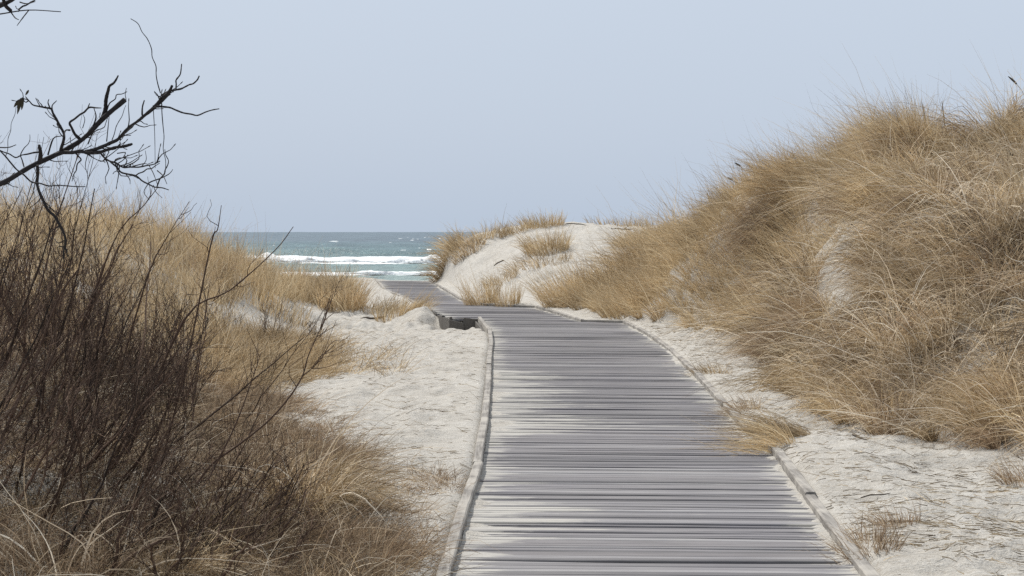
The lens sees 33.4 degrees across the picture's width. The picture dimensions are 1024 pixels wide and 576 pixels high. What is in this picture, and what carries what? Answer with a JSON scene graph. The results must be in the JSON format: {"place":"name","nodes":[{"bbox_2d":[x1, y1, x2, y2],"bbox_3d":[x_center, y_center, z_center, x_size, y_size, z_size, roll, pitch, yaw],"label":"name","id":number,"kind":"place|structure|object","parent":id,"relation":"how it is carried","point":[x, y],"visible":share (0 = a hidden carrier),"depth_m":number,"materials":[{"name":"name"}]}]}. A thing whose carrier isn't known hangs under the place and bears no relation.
{"place":"outdoors","nodes":[
{"label":"outdoors","id":0,"kind":"place"},
{"bbox_2d":[176,232,481,280],"bbox_3d":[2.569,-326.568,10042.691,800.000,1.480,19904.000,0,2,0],"label":"sea","id":1,"kind":"structure","parent":0,"point":[377,246],"depth_m":333.58,"materials":[{"name":"liquid"}]},
{"bbox_2d":[247,252,439,262],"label":"surf","id":2,"kind":"structure","parent":1,"relation":"on","point":[407,260],"depth_m":179.54,"materials":[{"name":"white liquid"}]},
{"bbox_2d":[348,270,435,274],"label":"surf","id":3,"kind":"structure","parent":1,"relation":"on","point":[371,272],"depth_m":132.13,"materials":[{"name":"white liquid"}]},
{"bbox_2d":[0,119,1023,575],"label":"ground","id":4,"kind":"structure","parent":0,"point":[904,561],"depth_m":14.22,"materials":[{"name":"beige sand"}]},
{"bbox_2d":[0,313,210,564],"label":"bare shrub","id":5,"kind":"object","parent":4,"relation":"on","point":[75,435],"visible":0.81,"depth_m":7.93,"materials":[{"name":"brown plant"}]},
{"bbox_2d":[0,0,218,261],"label":"bare tree","id":6,"kind":"object","parent":4,"relation":"on","point":[105,115],"visible":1,"depth_m":6.09,"materials":[{"name":"black plant"}]},
{"bbox_2d":[0,243,240,422],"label":"bare shrub","id":7,"kind":"object","parent":4,"relation":"on","point":[144,362],"visible":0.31,"depth_m":12.22,"materials":[{"name":"brown plant"}]},
{"bbox_2d":[0,449,286,575],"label":"grass tuft","id":8,"kind":"object","parent":4,"relation":"on","point":[89,542],"visible":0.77,"depth_m":7.28,"materials":[{"name":"brown plant"}]},
{"bbox_2d":[0,111,303,473],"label":"bare shrub","id":9,"kind":"object","parent":4,"relation":"on","point":[48,317],"visible":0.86,"depth_m":9.28,"materials":[{"name":"brown plant"}]},
{"bbox_2d":[0,200,320,526],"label":"bare shrub","id":10,"kind":"object","parent":4,"relation":"on","point":[121,427],"visible":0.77,"depth_m":8.76,"materials":[{"name":"brown plant"}]},
{"bbox_2d":[55,485,287,575],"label":"grass tuft","id":11,"kind":"object","parent":4,"relation":"on","point":[198,565],"visible":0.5,"depth_m":7.41,"materials":[{"name":"plant"}]},
{"bbox_2d":[0,129,355,435],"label":"bare shrub","id":12,"kind":"object","parent":4,"relation":"on","point":[10,262],"visible":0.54,"depth_m":11.52,"materials":[{"name":"brown plant"}]},
{"bbox_2d":[0,133,383,375],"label":"dune grass","id":13,"kind":"structure","parent":4,"relation":"on","point":[180,265],"depth_m":22.57,"materials":[{"name":"plant"}]},
{"bbox_2d":[24,427,369,575],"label":"bare shrub","id":14,"kind":"object","parent":4,"relation":"on","point":[151,545],"visible":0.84,"depth_m":7.38,"materials":[{"name":"brown plant"}]},
{"bbox_2d":[197,277,243,335],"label":"bare sprig","id":15,"kind":"object","parent":4,"relation":"on","point":[229,306],"visible":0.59,"depth_m":20.79,"materials":[{"name":"brown plant"}]},
{"bbox_2d":[113,284,348,562],"bbox_3d":[-1.352,0.663,8.155,1.169,1.367,1.580,0,2,-19],"label":"bare shrub","id":16,"kind":"object","parent":4,"relation":"on","point":[215,462],"visible":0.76,"depth_m":8.28,"materials":[{"name":"brown plant"}]},
{"bbox_2d":[149,461,332,544],"bbox_3d":[-1.390,1.096,8.543,0.999,0.696,1.065,1,2,29],"label":"grass tuft","id":17,"kind":"object","parent":4,"relation":"on","point":[191,512],"visible":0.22,"depth_m":8.56,"materials":[{"name":"plant"}]},
{"bbox_2d":[165,217,320,326],"bbox_3d":[-4.141,-0.292,26.438,2.481,1.842,1.788,0,2,0],"label":"grass tuft","id":18,"kind":"object","parent":4,"relation":"on","point":[260,293],"visible":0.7,"depth_m":26.38,"materials":[{"name":"beige plant"}]},
{"bbox_2d":[0,271,487,575],"bbox_3d":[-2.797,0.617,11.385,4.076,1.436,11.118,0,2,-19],"label":"dead grass","id":19,"kind":"structure","parent":4,"relation":"on","point":[308,563],"depth_m":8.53,"materials":[{"name":"plant"}]},
{"bbox_2d":[212,314,304,353],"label":"grass tuft","id":20,"kind":"object","parent":4,"relation":"on","point":[257,335],"visible":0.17,"depth_m":20.73,"materials":[{"name":"plant"}]},
{"bbox_2d":[258,289,296,338],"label":"grass","id":21,"kind":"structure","parent":4,"relation":"on","point":[265,319],"depth_m":21.38,"materials":[{"name":"brown plant"}]},
{"bbox_2d":[164,297,430,397],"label":"dune grass","id":22,"kind":"structure","parent":4,"relation":"on","point":[295,369],"depth_m":18.59,"materials":[{"name":"plant"}]},
{"bbox_2d":[243,250,363,304],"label":"grass tuft","id":23,"kind":"object","parent":4,"relation":"on","point":[308,298],"visible":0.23,"depth_m":36.76,"materials":[{"name":"beige plant"}]},
{"bbox_2d":[298,317,326,349],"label":"bare sprig","id":24,"kind":"object","parent":4,"relation":"on","point":[314,331],"visible":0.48,"depth_m":22.18,"materials":[{"name":"brown plant"}]},
{"bbox_2d":[181,375,467,532],"bbox_3d":[-0.949,0.962,8.854,1.519,0.931,1.784,0,2,0],"label":"grass tuft","id":25,"kind":"object","parent":4,"relation":"on","point":[352,492],"visible":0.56,"depth_m":8.91,"materials":[{"name":"plant"}]},
{"bbox_2d":[308,258,389,312],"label":"grass tuft","id":26,"kind":"object","parent":4,"relation":"on","point":[322,305],"visible":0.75,"depth_m":35.81,"materials":[{"name":"plant"}]},
{"bbox_2d":[298,423,449,507],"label":"grass tuft","id":27,"kind":"object","parent":4,"relation":"on","point":[405,482],"visible":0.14,"depth_m":9.66,"materials":[{"name":"plant"}]},
{"bbox_2d":[346,290,408,314],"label":"grass tuft","id":28,"kind":"object","parent":4,"relation":"on","point":[366,307],"visible":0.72,"depth_m":35.62,"materials":[{"name":"plant"}]},
{"bbox_2d":[285,304,485,568],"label":"straw litter","id":29,"kind":"object","parent":4,"relation":"on","point":[407,419],"visible":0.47,"depth_m":14.55,"materials":[{"name":"beige plant"}]},
{"bbox_2d":[283,486,496,572],"bbox_3d":[-0.566,1.151,7.949,1.022,0.425,0.947,-1,3,-43],"label":"grass tuft","id":30,"kind":"object","parent":4,"relation":"on","point":[399,549],"visible":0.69,"depth_m":7.96,"materials":[{"name":"brown plant"}]},
{"bbox_2d":[362,285,448,322],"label":"grass tuft","id":31,"kind":"object","parent":4,"relation":"on","point":[417,304],"visible":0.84,"depth_m":34.07,"materials":[{"name":"beige plant"}]},
{"bbox_2d":[404,222,464,279],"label":"grass tuft","id":32,"kind":"object","parent":4,"relation":"on","point":[440,247],"visible":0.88,"depth_m":52.05,"materials":[{"name":"beige plant"}]},
{"bbox_2d":[421,238,451,282],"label":"grass tuft","id":33,"kind":"object","parent":4,"relation":"on","point":[435,279],"visible":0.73,"depth_m":52.15,"materials":[{"name":"plant"}]},
{"bbox_2d":[444,228,495,264],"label":"grass tuft","id":34,"kind":"object","parent":4,"relation":"on","point":[463,247],"visible":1,"depth_m":50.65,"materials":[{"name":"plant"}]},
{"bbox_2d":[451,260,508,305],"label":"grass tuft","id":35,"kind":"object","parent":4,"relation":"on","point":[487,299],"visible":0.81,"depth_m":37.02,"materials":[{"name":"beige plant"}]},
{"bbox_2d":[442,204,518,253],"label":"grass tuft","id":36,"kind":"object","parent":4,"relation":"on","point":[490,234],"visible":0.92,"depth_m":51.46,"materials":[{"name":"beige plant"}]},
{"bbox_2d":[478,263,520,287],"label":"grass tuft","id":37,"kind":"object","parent":4,"relation":"on","point":[494,280],"visible":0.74,"depth_m":44.51,"materials":[{"name":"plant"}]},
{"bbox_2d":[481,270,527,306],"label":"grass tuft","id":38,"kind":"object","parent":4,"relation":"on","point":[510,302],"visible":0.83,"depth_m":36.44,"materials":[{"name":"beige plant"}]},
{"bbox_2d":[496,213,549,237],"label":"grass tuft","id":39,"kind":"object","parent":4,"relation":"on","point":[529,225],"visible":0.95,"depth_m":51.29,"materials":[{"name":"beige plant"}]},
{"bbox_2d":[497,245,572,276],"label":"grass tuft","id":40,"kind":"object","parent":4,"relation":"on","point":[537,262],"visible":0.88,"depth_m":45.19,"materials":[{"name":"plant"}]},
{"bbox_2d":[507,209,567,227],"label":"grass tuft","id":41,"kind":"object","parent":4,"relation":"on","point":[555,222],"visible":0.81,"depth_m":51.89,"materials":[{"name":"beige plant"}]},
{"bbox_2d":[510,217,575,255],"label":"grass tuft","id":42,"kind":"object","parent":4,"relation":"on","point":[527,245],"visible":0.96,"depth_m":46.89,"materials":[{"name":"beige plant"}]},
{"bbox_2d":[502,229,606,307],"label":"grass tuft","id":43,"kind":"object","parent":4,"relation":"on","point":[540,295],"visible":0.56,"depth_m":34.96,"materials":[{"name":"beige plant"}]},
{"bbox_2d":[572,253,655,319],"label":"grass tuft","id":44,"kind":"object","parent":4,"relation":"on","point":[611,312],"visible":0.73,"depth_m":30.91,"materials":[{"name":"beige plant"}]},
{"bbox_2d":[582,209,652,226],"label":"grass tuft","id":45,"kind":"object","parent":4,"relation":"on","point":[628,224],"visible":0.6,"depth_m":54.61,"materials":[{"name":"plant"}]},
{"bbox_2d":[375,279,879,575],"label":"boardwalk","id":46,"kind":"structure","parent":4,"relation":"on","point":[585,469],"depth_m":11.37,"materials":[{"name":"grey wood"}]},
{"bbox_2d":[437,287,859,575],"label":"drifted sand","id":47,"kind":"structure","parent":46,"relation":"on","point":[477,503],"depth_m":10.80,"materials":[{"name":"beige sand"}]},
{"bbox_2d":[678,354,732,376],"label":"grass tuft","id":48,"kind":"object","parent":4,"relation":"on","point":[705,371],"visible":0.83,"depth_m":19.14,"materials":[{"name":"plant"}]},
{"bbox_2d":[660,392,795,456],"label":"grass tuft","id":49,"kind":"object","parent":4,"relation":"on","point":[772,438],"visible":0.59,"depth_m":12.55,"materials":[{"name":"beige plant"}]},
{"bbox_2d":[701,385,765,413],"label":"grass tuft","id":50,"kind":"object","parent":4,"relation":"on","point":[741,404],"visible":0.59,"depth_m":15.04,"materials":[{"name":"beige plant"}]},
{"bbox_2d":[673,171,795,283],"bbox_3d":[3.862,-0.945,28.240,1.916,2.116,2.003,-1,2,-30],"label":"grass tuft","id":51,"kind":"object","parent":4,"relation":"on","point":[735,234],"visible":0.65,"depth_m":28.35,"materials":[{"name":"beige plant"}]},
{"bbox_2d":[683,397,812,444],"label":"grass tuft","id":52,"kind":"object","parent":4,"relation":"on","point":[796,432],"visible":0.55,"depth_m":12.98,"materials":[{"name":"plant"}]},
{"bbox_2d":[707,243,802,305],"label":"grass tuft","id":53,"kind":"object","parent":4,"relation":"on","point":[756,278],"visible":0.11,"depth_m":26.24,"materials":[{"name":"beige plant"}]},
{"bbox_2d":[693,272,825,364],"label":"grass tuft","id":54,"kind":"object","parent":4,"relation":"on","point":[744,349],"visible":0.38,"depth_m":20.13,"materials":[{"name":"beige plant"}]},
{"bbox_2d":[710,121,814,205],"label":"grass tuft","id":55,"kind":"object","parent":4,"relation":"on","point":[766,177],"visible":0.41,"depth_m":28.80,"materials":[{"name":"plant"}]},
{"bbox_2d":[530,44,1023,345],"bbox_3d":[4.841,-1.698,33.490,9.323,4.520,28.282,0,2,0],"label":"dune grass","id":56,"kind":"structure","parent":4,"relation":"on","point":[647,244],"depth_m":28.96,"materials":[{"name":"plant"}]},
{"bbox_2d":[641,324,1023,575],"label":"straw litter","id":57,"kind":"object","parent":4,"relation":"on","point":[930,522],"visible":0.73,"depth_m":10.15,"materials":[{"name":"beige plant"}]},
{"bbox_2d":[642,73,1023,465],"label":"dune grass","id":58,"kind":"structure","parent":4,"relation":"on","point":[777,379],"depth_m":16.46,"materials":[{"name":"plant"}]},
{"bbox_2d":[759,323,922,419],"bbox_3d":[2.753,0.703,14.471,1.454,0.971,1.525,1,2,20],"label":"grass tuft","id":59,"kind":"object","parent":4,"relation":"on","point":[832,382],"visible":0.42,"depth_m":14.65,"materials":[{"name":"plant"}]},
{"bbox_2d":[787,508,917,564],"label":"grass tuft","id":60,"kind":"object","parent":4,"relation":"on","point":[875,535],"visible":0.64,"depth_m":8.41,"materials":[{"name":"beige plant"}]},
{"bbox_2d":[860,493,889,497],"bbox_3d":[2.165,1.235,10.164,0.182,0.029,0.010,0,2,-4],"label":"stick","id":61,"kind":"object","parent":4,"relation":"on","point":[875,494],"visible":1,"depth_m":10.16,"materials":[{"name":"grey wood"}]},
{"bbox_2d":[821,89,949,179],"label":"grass tuft","id":62,"kind":"object","parent":4,"relation":"on","point":[902,133],"visible":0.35,"depth_m":23.37,"materials":[{"name":"beige plant"}]},
{"bbox_2d":[842,494,932,528],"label":"grass tuft","id":63,"kind":"object","parent":4,"relation":"on","point":[900,517],"visible":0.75,"depth_m":9.11,"materials":[{"name":"beige plant"}]},
{"bbox_2d":[801,174,995,323],"bbox_3d":[3.847,-0.330,17.362,2.044,1.674,2.073,0,2,0],"label":"grass tuft","id":64,"kind":"object","parent":4,"relation":"on","point":[876,267],"visible":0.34,"depth_m":17.62,"materials":[{"name":"plant"}]},
{"bbox_2d":[857,134,1023,320],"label":"grass tuft","id":65,"kind":"object","parent":4,"relation":"on","point":[945,272],"visible":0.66,"depth_m":16.78,"materials":[{"name":"plant"}]},
{"bbox_2d":[869,321,1023,446],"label":"grass tuft","id":66,"kind":"object","parent":4,"relation":"on","point":[962,400],"visible":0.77,"depth_m":12.83,"materials":[{"name":"plant"}]},
{"bbox_2d":[938,91,1023,163],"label":"grass tuft","id":67,"kind":"object","parent":4,"relation":"on","point":[1008,131],"visible":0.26,"depth_m":23.05,"materials":[{"name":"plant"}]},
{"bbox_2d":[974,444,1023,486],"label":"grass tuft","id":68,"kind":"object","parent":4,"relation":"on","point":[1009,478],"visible":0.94,"depth_m":10.93,"materials":[{"name":"beige plant"}]},
{"bbox_2d":[0,0,1023,231],"label":"sky","id":69,"kind":"structure","parent":0,"point":[331,115],"materials":[{"name":"blue"}]}
]}

